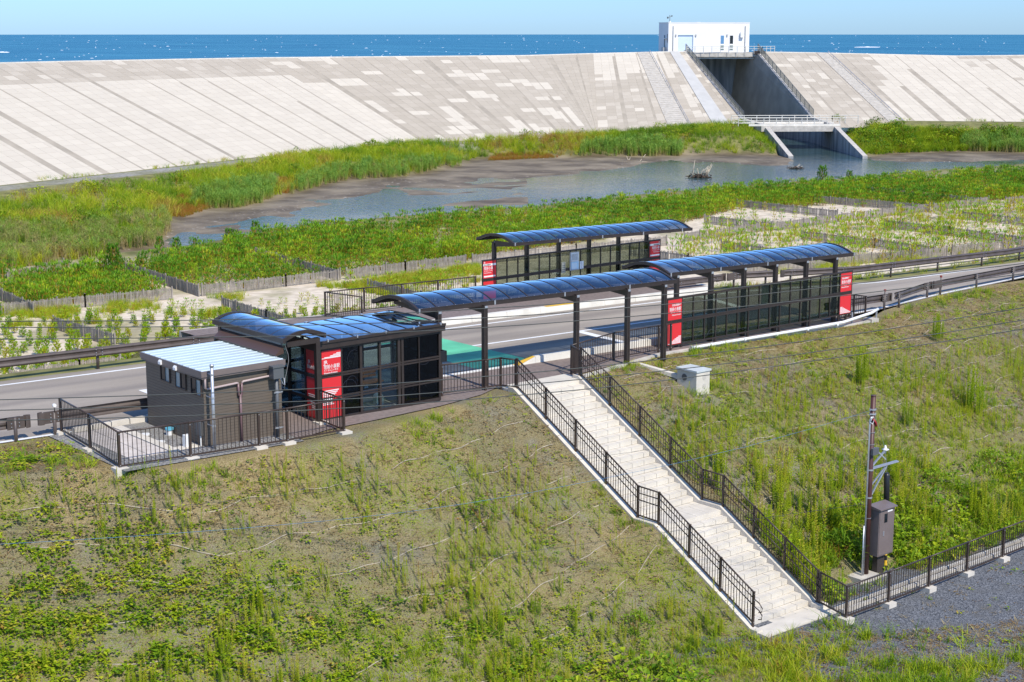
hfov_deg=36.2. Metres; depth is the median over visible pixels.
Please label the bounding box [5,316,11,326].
pine sapling
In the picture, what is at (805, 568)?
goldenrod
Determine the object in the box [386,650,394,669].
goldenrod
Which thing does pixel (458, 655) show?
goldenrod
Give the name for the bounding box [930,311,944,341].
goldenrod
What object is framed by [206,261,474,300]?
wild grass
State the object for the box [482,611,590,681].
net rope
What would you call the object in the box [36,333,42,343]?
pine sapling
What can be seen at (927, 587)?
fence
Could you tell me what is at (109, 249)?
pine tree
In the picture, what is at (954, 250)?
picket fence
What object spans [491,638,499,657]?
goldenrod
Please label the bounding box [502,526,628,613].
net rope
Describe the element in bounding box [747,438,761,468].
goldenrod
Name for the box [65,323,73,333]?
pine sapling
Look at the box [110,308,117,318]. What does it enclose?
pine sapling
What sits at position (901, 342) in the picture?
net rope
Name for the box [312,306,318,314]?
pine sapling
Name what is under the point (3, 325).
pine sapling
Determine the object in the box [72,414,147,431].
kerb stones
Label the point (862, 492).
goldenrod
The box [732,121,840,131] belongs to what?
footbridge
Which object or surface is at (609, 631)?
goldenrod
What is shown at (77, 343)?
pine sapling
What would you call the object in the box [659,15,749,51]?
gatehouse
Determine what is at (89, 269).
young pine wood
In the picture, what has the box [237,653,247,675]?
goldenrod
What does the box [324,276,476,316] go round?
fence
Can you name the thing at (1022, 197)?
picket fence
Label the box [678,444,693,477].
goldenrod
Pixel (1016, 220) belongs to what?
picket fence
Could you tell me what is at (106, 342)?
pine sapling
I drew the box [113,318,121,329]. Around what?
pine sapling
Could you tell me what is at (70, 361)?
wild grass
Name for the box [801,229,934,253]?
picket fence
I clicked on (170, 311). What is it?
pine sapling
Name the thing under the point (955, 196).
picket fence
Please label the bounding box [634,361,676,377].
drain chute
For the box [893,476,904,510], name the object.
goldenrod
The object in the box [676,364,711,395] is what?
utility box
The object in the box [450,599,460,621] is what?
goldenrod
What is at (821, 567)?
goldenrod
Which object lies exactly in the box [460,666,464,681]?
goldenrod
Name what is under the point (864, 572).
utility pole
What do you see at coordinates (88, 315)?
pine sapling
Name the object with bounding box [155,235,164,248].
pine tree
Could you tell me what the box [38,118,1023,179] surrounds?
wall foot weeds
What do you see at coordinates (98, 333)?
picket fence
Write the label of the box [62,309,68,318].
pine sapling
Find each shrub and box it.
[465,493,503,524]
[618,607,657,633]
[742,447,764,458]
[781,417,824,443]
[814,522,870,561]
[912,464,959,489]
[973,446,1015,471]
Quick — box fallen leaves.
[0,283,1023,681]
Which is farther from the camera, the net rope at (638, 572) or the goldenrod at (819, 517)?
the goldenrod at (819, 517)
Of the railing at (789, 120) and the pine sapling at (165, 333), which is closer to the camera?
the pine sapling at (165, 333)
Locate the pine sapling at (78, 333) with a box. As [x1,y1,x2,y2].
[75,329,81,337]
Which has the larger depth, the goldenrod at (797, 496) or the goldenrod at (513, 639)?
the goldenrod at (797, 496)
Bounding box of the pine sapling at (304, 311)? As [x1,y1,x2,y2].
[301,307,307,316]
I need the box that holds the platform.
[181,284,704,335]
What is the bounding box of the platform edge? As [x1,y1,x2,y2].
[179,306,400,336]
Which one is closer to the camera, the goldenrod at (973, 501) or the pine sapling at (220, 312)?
the goldenrod at (973, 501)
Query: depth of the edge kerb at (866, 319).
64.77 m
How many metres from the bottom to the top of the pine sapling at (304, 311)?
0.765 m
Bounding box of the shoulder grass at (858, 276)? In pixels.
[706,252,1023,287]
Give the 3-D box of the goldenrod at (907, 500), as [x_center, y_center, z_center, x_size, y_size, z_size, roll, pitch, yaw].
[14.386,5.543,55.784,0.710,1.321,0.331,5,12,25]
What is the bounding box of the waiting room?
[276,310,446,419]
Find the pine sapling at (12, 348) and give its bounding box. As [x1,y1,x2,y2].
[8,337,17,351]
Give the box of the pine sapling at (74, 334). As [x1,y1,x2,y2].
[67,329,76,342]
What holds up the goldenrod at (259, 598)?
on the hillside
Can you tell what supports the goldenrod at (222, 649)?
on the hillside
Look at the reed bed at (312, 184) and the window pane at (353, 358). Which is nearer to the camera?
the window pane at (353, 358)
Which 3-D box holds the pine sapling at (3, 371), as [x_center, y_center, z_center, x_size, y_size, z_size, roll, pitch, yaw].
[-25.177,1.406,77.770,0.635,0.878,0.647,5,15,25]
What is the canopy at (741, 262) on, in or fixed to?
on the platform pavement
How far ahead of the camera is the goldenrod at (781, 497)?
52.99 m
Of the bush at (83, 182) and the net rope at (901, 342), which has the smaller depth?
the net rope at (901, 342)
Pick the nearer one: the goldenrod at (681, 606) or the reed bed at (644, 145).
the goldenrod at (681, 606)
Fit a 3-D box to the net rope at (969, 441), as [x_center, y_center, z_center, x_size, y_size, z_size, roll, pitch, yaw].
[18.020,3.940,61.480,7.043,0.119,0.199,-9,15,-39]
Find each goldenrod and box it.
[0,636,8,654]
[21,656,39,681]
[41,640,54,671]
[70,623,81,652]
[125,668,133,681]
[127,665,140,681]
[129,661,146,681]
[150,662,156,681]
[158,648,168,672]
[183,654,189,673]
[199,669,213,681]
[215,637,228,662]
[216,611,225,629]
[217,630,226,651]
[217,660,230,681]
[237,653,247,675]
[242,650,259,681]
[243,597,253,623]
[251,577,263,615]
[255,607,265,625]
[266,602,278,623]
[270,626,275,643]
[271,669,279,681]
[273,597,283,617]
[274,655,289,681]
[290,654,308,681]
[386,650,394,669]
[415,586,427,613]
[447,603,454,619]
[450,561,458,590]
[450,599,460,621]
[457,638,468,661]
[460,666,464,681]
[475,608,485,628]
[476,571,486,601]
[486,594,498,632]
[486,652,497,681]
[489,608,502,631]
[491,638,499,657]
[494,601,500,619]
[498,614,504,631]
[499,671,509,681]
[500,647,510,676]
[509,666,518,681]
[510,631,518,649]
[523,648,535,675]
[530,595,537,611]
[530,597,541,614]
[532,635,538,656]
[535,656,541,669]
[552,571,564,593]
[557,659,569,677]
[568,599,577,633]
[588,605,595,618]
[598,618,604,641]
[606,616,613,638]
[613,598,616,620]
[616,621,626,645]
[660,595,672,619]
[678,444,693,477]
[679,618,688,639]
[680,595,686,615]
[693,625,699,647]
[696,609,708,630]
[702,451,719,483]
[704,611,713,624]
[712,449,725,491]
[713,619,720,636]
[716,610,722,631]
[718,432,729,473]
[744,477,760,508]
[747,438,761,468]
[747,465,762,491]
[751,500,763,529]
[755,456,769,488]
[758,498,770,519]
[761,458,765,481]
[761,504,777,545]
[767,502,778,525]
[770,474,783,504]
[774,458,787,488]
[774,500,789,524]
[775,515,788,536]
[777,467,783,491]
[777,478,790,511]
[779,492,787,515]
[782,507,795,535]
[783,448,804,483]
[786,550,796,571]
[788,526,798,555]
[791,489,802,506]
[791,530,803,559]
[793,490,801,508]
[797,502,809,535]
[799,526,818,573]
[799,549,812,582]
[802,485,815,508]
[803,545,814,576]
[804,462,816,489]
[806,482,820,512]
[807,498,827,538]
[809,522,823,547]
[810,497,821,528]
[810,520,820,546]
[812,463,827,498]
[814,462,823,485]
[816,536,825,561]
[816,562,828,582]
[825,567,845,593]
[826,466,833,490]
[827,480,835,496]
[828,459,842,488]
[828,500,839,527]
[830,511,839,528]
[831,488,841,503]
[831,505,840,528]
[837,467,845,486]
[842,502,854,536]
[849,449,862,486]
[854,346,868,384]
[859,464,873,506]
[860,472,879,500]
[872,473,879,501]
[874,469,882,483]
[886,443,896,478]
[890,456,899,489]
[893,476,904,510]
[899,446,912,485]
[899,468,907,496]
[900,398,913,425]
[903,453,914,479]
[906,479,924,512]
[911,469,917,491]
[913,516,929,545]
[916,495,926,530]
[918,479,928,510]
[921,441,939,471]
[922,500,935,524]
[928,540,937,559]
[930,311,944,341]
[931,525,940,546]
[932,489,948,524]
[932,506,938,521]
[965,365,987,413]
[967,474,977,510]
[971,492,984,515]
[973,479,986,506]
[979,496,994,527]
[980,478,988,508]
[983,508,998,531]
[986,492,1007,528]
[998,501,1006,524]
[1003,502,1020,525]
[1005,515,1012,532]
[1011,488,1020,511]
[1020,504,1023,522]
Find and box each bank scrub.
[0,119,765,262]
[844,116,1023,152]
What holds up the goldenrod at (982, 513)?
on the hillside
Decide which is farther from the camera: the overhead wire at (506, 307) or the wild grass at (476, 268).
the wild grass at (476, 268)
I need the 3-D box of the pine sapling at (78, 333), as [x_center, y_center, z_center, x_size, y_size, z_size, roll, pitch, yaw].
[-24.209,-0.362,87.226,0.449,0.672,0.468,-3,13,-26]
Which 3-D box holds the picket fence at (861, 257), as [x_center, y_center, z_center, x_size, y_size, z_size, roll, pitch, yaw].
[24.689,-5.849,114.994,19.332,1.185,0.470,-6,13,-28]
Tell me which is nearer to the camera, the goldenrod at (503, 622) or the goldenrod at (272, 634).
the goldenrod at (272, 634)
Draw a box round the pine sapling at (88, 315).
[84,311,93,323]
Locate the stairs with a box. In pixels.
[497,374,836,637]
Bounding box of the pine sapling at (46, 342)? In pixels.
[41,335,51,347]
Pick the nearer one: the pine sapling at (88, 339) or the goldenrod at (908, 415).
the goldenrod at (908, 415)
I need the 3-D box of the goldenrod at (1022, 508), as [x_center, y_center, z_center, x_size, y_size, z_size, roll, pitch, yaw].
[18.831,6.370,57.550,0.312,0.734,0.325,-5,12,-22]
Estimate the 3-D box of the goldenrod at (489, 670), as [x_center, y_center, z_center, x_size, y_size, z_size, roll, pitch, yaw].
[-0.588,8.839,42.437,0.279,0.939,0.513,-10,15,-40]
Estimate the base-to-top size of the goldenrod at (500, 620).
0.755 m
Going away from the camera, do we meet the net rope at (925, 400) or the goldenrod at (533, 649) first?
the goldenrod at (533, 649)
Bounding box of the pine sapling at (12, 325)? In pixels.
[11,322,17,331]
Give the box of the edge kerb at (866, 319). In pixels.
[582,317,878,376]
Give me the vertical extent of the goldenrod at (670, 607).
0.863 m
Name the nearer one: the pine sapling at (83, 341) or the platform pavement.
the platform pavement
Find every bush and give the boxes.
[45,236,69,249]
[71,177,100,192]
[82,213,98,224]
[926,216,955,234]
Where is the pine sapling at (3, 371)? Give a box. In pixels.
[0,367,10,373]
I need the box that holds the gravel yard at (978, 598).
[669,527,1023,681]
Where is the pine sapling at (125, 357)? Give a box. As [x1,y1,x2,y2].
[120,353,130,359]
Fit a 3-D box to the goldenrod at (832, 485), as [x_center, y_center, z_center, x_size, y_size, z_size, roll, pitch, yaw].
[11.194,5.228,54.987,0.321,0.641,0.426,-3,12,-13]
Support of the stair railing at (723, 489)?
on the stairs
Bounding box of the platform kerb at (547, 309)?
[297,284,707,338]
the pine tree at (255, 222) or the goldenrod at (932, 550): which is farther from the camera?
the pine tree at (255, 222)
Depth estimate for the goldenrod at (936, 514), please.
55.48 m
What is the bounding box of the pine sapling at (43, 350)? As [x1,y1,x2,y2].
[39,347,47,363]
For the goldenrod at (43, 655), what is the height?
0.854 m
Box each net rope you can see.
[17,514,390,555]
[20,479,358,512]
[30,617,324,643]
[79,632,471,681]
[95,495,530,597]
[359,542,529,614]
[391,419,528,469]
[411,444,552,506]
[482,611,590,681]
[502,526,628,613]
[545,504,600,531]
[602,545,656,598]
[624,349,773,378]
[638,358,820,401]
[670,369,855,410]
[701,393,841,426]
[715,422,835,450]
[745,461,902,510]
[749,425,927,473]
[799,306,945,343]
[802,459,1016,524]
[850,371,1023,417]
[858,327,929,350]
[865,367,963,387]
[881,338,974,363]
[919,427,1020,455]
[951,397,1023,418]
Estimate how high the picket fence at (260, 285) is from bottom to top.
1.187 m
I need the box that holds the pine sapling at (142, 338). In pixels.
[140,333,146,341]
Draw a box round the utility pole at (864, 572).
[848,395,898,584]
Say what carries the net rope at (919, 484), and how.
on the hillside
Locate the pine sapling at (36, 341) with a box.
[33,339,42,353]
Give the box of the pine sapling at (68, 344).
[64,339,74,350]
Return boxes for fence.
[0,286,172,314]
[0,288,33,312]
[6,258,64,281]
[8,354,132,372]
[52,315,115,345]
[56,390,352,476]
[124,261,199,296]
[201,267,340,295]
[221,295,292,319]
[255,247,338,280]
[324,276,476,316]
[346,254,465,279]
[367,278,421,294]
[441,357,515,395]
[472,235,667,264]
[570,323,672,375]
[630,246,729,271]
[684,220,773,241]
[704,214,772,230]
[721,239,770,251]
[737,199,837,217]
[747,246,947,271]
[776,212,854,230]
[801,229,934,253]
[811,520,1023,625]
[814,194,930,211]
[837,295,866,317]
[857,202,930,218]
[872,187,980,204]
[884,219,1023,245]
[933,195,988,210]
[951,239,1023,254]
[959,210,1023,225]
[1005,196,1023,202]
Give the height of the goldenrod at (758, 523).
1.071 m
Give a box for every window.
[160,366,170,382]
[174,370,186,390]
[190,376,201,396]
[720,35,723,50]
[729,35,733,49]
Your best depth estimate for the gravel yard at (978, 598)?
48.25 m
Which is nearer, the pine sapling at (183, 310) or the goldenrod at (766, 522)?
the goldenrod at (766, 522)
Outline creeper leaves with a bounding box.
[0,439,617,681]
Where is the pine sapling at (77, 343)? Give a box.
[72,339,80,348]
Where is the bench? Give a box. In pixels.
[322,368,383,395]
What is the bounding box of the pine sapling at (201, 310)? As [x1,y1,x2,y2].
[198,308,205,316]
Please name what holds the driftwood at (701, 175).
in the lagoon
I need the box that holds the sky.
[0,0,1023,34]
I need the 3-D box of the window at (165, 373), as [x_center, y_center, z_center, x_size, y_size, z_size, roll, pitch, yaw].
[-10.561,0.983,47.649,0.060,0.520,0.603,-9,15,-39]
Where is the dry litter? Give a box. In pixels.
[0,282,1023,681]
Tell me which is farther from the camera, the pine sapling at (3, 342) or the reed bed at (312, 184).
the reed bed at (312, 184)
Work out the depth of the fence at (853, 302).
70.51 m
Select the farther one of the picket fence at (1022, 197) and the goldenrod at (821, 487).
the picket fence at (1022, 197)
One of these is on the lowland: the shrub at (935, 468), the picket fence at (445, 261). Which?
the picket fence at (445, 261)
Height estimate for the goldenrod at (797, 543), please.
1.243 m
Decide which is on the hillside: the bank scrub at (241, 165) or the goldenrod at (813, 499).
the goldenrod at (813, 499)
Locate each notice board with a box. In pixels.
[569,251,578,270]
[761,285,768,303]
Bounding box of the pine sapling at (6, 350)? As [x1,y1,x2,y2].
[1,346,11,356]
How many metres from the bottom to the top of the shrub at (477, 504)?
1.003 m
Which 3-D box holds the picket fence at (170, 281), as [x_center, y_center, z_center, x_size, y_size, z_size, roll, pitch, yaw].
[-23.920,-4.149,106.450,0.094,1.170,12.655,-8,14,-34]
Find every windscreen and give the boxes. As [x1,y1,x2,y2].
[482,239,660,284]
[666,270,852,347]
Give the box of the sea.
[0,34,1023,61]
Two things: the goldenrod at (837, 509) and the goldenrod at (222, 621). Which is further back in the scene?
the goldenrod at (837, 509)
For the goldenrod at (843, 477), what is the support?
on the hillside
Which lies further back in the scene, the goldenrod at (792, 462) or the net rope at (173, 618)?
the goldenrod at (792, 462)
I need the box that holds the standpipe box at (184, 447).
[175,434,197,449]
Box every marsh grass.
[169,199,211,216]
[174,191,204,205]
[274,174,295,192]
[488,150,558,160]
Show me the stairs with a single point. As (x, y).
(757, 567)
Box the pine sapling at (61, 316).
[57,314,65,324]
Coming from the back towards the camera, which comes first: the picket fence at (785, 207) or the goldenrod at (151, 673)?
the picket fence at (785, 207)
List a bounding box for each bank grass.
[0,117,776,267]
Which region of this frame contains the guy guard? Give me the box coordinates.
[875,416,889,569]
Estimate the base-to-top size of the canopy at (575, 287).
3.674 m
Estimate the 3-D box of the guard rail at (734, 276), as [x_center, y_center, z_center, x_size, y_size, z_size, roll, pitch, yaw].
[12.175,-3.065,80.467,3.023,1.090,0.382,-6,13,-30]
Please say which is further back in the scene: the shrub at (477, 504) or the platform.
the platform
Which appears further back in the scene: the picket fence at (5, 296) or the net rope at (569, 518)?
the picket fence at (5, 296)
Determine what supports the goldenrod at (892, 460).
on the hillside
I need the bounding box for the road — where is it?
[0,261,1023,442]
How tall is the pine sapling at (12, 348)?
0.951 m
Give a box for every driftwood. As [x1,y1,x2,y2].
[686,161,711,177]
[788,165,803,168]
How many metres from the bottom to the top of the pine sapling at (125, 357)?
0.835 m
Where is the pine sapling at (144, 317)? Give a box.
[141,314,147,323]
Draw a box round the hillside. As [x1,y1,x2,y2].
[0,280,1023,681]
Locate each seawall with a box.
[0,51,739,184]
[731,52,1023,127]
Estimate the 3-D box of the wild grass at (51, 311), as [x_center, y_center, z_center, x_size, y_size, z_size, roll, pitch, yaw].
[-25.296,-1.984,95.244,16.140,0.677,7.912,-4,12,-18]
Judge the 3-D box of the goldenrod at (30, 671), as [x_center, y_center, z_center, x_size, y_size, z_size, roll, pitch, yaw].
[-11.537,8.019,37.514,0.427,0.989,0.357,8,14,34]
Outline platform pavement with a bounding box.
[282,316,863,436]
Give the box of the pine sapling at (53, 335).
[50,332,56,341]
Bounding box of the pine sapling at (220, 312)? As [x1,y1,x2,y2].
[217,306,222,315]
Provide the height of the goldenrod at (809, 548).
1.777 m
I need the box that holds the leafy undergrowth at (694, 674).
[497,450,1023,681]
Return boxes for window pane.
[342,346,358,370]
[343,373,359,393]
[345,396,359,413]
[404,337,417,360]
[404,363,417,381]
[404,385,417,402]
[419,334,437,357]
[420,360,437,379]
[420,382,437,399]
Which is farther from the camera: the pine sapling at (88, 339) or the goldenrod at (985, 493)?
the pine sapling at (88, 339)
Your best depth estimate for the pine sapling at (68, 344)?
82.61 m
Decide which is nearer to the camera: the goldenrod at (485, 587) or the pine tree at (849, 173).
the goldenrod at (485, 587)
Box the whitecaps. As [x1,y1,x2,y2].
[22,37,951,59]
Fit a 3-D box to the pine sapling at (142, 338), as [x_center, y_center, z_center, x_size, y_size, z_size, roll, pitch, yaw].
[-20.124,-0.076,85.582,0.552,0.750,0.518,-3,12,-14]
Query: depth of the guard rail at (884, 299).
73.02 m
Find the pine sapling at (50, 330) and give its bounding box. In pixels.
[47,323,55,335]
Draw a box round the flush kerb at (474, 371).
[366,364,520,387]
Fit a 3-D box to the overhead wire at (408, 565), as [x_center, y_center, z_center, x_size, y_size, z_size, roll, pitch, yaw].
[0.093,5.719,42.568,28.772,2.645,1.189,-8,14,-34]
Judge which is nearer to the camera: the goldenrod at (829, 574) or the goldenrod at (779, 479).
the goldenrod at (829, 574)
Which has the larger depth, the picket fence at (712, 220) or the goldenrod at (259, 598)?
the picket fence at (712, 220)
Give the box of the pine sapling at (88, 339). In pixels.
[84,333,92,347]
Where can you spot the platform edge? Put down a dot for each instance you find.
(182, 334)
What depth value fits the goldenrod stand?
48.74 m
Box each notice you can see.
[561,262,564,272]
[579,261,583,268]
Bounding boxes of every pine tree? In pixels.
[104,242,125,266]
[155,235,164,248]
[172,236,181,251]
[223,227,233,240]
[234,242,244,261]
[251,220,260,236]
[815,164,829,181]
[845,170,853,178]
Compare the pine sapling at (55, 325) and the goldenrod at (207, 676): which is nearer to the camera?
the goldenrod at (207, 676)
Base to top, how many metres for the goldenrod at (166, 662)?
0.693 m
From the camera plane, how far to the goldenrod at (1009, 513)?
56.99 m
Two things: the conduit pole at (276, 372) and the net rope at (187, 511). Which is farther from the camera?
the conduit pole at (276, 372)
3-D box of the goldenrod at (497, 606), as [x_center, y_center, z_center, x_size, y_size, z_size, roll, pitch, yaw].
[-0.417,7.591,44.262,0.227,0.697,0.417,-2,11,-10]
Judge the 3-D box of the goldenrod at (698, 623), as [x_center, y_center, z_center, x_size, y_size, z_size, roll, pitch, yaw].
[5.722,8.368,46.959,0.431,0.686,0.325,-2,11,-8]
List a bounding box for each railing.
[515,358,762,626]
[579,347,823,601]
[685,44,743,118]
[686,46,774,53]
[731,115,858,122]
[738,117,839,125]
[758,44,813,116]
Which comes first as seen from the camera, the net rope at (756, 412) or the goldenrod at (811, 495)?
the goldenrod at (811, 495)
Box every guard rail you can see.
[0,333,216,368]
[0,414,30,441]
[37,398,147,434]
[667,273,725,290]
[727,270,772,287]
[780,246,1023,284]
[824,293,891,315]
[894,281,932,307]
[933,265,1023,294]
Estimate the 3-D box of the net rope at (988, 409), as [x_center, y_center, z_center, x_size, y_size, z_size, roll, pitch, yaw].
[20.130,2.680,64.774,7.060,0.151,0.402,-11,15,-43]
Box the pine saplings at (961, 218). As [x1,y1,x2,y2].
[19,193,1023,320]
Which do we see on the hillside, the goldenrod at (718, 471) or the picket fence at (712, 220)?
the goldenrod at (718, 471)
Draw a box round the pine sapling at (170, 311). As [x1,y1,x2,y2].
[166,306,173,316]
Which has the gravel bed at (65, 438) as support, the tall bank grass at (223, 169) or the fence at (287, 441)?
the fence at (287, 441)
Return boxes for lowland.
[0,121,1023,443]
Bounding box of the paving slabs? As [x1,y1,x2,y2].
[75,425,178,458]
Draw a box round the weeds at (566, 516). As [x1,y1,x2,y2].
[0,284,1023,681]
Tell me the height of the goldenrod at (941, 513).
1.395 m
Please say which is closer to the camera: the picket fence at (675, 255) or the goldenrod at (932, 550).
the goldenrod at (932, 550)
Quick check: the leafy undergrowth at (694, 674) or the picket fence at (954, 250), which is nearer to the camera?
the leafy undergrowth at (694, 674)
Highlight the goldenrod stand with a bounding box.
[0,318,1023,681]
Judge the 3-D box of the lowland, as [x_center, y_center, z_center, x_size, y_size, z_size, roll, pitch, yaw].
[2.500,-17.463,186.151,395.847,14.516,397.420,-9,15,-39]
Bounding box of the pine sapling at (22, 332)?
[18,326,26,337]
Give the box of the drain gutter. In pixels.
[832,537,1023,613]
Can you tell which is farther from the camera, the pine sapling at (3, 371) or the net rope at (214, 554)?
the pine sapling at (3, 371)
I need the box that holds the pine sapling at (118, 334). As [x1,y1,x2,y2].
[113,326,121,337]
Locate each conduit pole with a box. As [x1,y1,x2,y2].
[206,364,215,448]
[269,364,284,436]
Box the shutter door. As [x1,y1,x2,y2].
[678,35,693,50]
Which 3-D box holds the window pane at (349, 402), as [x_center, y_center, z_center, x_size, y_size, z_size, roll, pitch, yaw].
[-5.189,2.069,50.485,0.670,0.540,0.008,-9,15,-39]
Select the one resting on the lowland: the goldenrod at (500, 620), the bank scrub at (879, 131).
the bank scrub at (879, 131)
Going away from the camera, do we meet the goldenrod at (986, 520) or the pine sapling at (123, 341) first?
the goldenrod at (986, 520)
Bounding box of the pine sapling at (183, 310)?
[179,306,187,316]
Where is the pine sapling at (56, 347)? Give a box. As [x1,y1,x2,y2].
[51,339,61,351]
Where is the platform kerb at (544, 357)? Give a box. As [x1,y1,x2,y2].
[513,311,830,364]
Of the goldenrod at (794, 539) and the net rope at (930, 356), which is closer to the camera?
the goldenrod at (794, 539)
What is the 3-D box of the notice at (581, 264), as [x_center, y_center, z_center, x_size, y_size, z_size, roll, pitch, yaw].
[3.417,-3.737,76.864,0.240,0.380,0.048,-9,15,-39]
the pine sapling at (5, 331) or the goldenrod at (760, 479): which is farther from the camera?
the pine sapling at (5, 331)
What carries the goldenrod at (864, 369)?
on the hillside
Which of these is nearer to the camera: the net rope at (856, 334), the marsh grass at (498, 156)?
the net rope at (856, 334)
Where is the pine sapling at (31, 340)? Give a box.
[25,334,33,345]
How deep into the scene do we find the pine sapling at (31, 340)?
85.45 m
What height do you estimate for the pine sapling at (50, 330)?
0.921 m
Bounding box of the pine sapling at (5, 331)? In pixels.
[3,329,9,337]
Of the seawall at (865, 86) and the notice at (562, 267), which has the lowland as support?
the seawall at (865, 86)
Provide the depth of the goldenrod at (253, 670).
39.59 m
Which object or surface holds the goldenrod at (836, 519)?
on the hillside
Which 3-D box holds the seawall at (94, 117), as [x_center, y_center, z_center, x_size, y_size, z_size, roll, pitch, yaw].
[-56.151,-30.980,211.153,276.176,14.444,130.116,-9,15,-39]
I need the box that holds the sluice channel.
[684,50,867,158]
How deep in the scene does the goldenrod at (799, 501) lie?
53.58 m
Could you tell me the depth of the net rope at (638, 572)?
48.64 m
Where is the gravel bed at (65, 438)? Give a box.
[50,421,303,470]
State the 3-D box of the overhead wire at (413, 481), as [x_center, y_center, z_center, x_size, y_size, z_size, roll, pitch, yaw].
[-0.077,3.367,42.659,28.426,1.083,1.004,-7,13,-32]
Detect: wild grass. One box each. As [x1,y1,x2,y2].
[0,294,235,326]
[27,352,135,367]
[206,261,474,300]
[340,259,481,294]
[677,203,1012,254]
[778,244,1021,273]
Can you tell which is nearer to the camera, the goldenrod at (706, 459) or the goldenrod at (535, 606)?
the goldenrod at (535, 606)
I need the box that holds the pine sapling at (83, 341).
[80,336,91,348]
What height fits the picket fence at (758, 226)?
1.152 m
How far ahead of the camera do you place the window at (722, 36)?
301.77 m
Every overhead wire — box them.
[0,254,1023,321]
[0,263,1023,327]
[0,273,1023,339]
[0,307,1023,399]
[0,320,1022,410]
[0,328,1023,420]
[1,504,862,603]
[6,413,869,523]
[7,410,870,543]
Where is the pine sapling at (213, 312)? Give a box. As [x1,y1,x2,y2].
[211,309,216,318]
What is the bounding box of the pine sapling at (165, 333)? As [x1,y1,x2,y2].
[158,321,171,339]
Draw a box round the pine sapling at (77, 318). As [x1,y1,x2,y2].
[73,316,80,326]
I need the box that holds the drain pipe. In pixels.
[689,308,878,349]
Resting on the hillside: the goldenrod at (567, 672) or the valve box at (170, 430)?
the goldenrod at (567, 672)
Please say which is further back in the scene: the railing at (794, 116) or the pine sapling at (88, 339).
the railing at (794, 116)
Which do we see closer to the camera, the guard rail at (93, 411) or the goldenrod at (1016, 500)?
the guard rail at (93, 411)
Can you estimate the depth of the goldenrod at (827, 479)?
55.21 m
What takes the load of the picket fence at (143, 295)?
on the lowland
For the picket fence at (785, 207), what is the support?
on the lowland
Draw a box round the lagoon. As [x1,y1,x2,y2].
[165,128,1023,245]
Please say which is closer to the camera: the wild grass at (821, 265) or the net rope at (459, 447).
the net rope at (459, 447)
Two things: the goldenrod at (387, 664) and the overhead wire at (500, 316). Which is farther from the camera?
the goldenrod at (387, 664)
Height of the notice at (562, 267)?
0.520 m
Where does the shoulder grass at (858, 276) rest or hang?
on the lowland
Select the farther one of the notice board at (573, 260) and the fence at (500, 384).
the notice board at (573, 260)
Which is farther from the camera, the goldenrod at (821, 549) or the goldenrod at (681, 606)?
the goldenrod at (821, 549)
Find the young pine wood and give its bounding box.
[0,163,1023,317]
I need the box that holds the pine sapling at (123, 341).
[119,332,125,343]
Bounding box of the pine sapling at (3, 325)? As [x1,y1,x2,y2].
[0,322,7,333]
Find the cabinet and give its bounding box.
[869,500,897,576]
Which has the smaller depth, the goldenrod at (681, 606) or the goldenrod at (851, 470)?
the goldenrod at (681, 606)
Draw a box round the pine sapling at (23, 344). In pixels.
[19,340,27,352]
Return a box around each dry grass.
[317,554,350,590]
[970,472,992,486]
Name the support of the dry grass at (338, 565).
on the hillside
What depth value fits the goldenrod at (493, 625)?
43.89 m
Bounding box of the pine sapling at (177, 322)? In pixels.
[172,317,180,330]
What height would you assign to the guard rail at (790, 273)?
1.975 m
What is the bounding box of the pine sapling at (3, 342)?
[0,337,5,348]
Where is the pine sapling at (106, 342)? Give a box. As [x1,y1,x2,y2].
[102,336,110,345]
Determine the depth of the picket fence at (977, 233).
130.84 m
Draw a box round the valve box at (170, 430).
[165,427,173,435]
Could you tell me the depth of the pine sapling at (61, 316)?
90.86 m
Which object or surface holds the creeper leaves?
on the hillside
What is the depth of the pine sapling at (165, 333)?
64.54 m
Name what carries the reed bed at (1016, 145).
on the lowland
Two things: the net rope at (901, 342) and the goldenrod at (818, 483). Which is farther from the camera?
the net rope at (901, 342)
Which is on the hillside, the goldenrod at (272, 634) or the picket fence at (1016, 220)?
the goldenrod at (272, 634)
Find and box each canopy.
[212,311,325,421]
[371,268,676,386]
[476,219,692,280]
[622,243,854,346]
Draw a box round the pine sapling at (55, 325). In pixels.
[52,322,58,331]
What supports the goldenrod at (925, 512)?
on the hillside
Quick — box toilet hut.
[140,341,285,446]
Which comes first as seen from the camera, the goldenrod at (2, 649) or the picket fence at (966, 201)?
the goldenrod at (2, 649)
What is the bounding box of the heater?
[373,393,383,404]
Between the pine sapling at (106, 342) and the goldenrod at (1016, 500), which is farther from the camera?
the pine sapling at (106, 342)
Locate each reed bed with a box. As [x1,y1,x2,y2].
[0,203,172,268]
[189,170,278,208]
[274,169,338,193]
[293,150,461,189]
[579,132,685,155]
[960,126,1023,151]

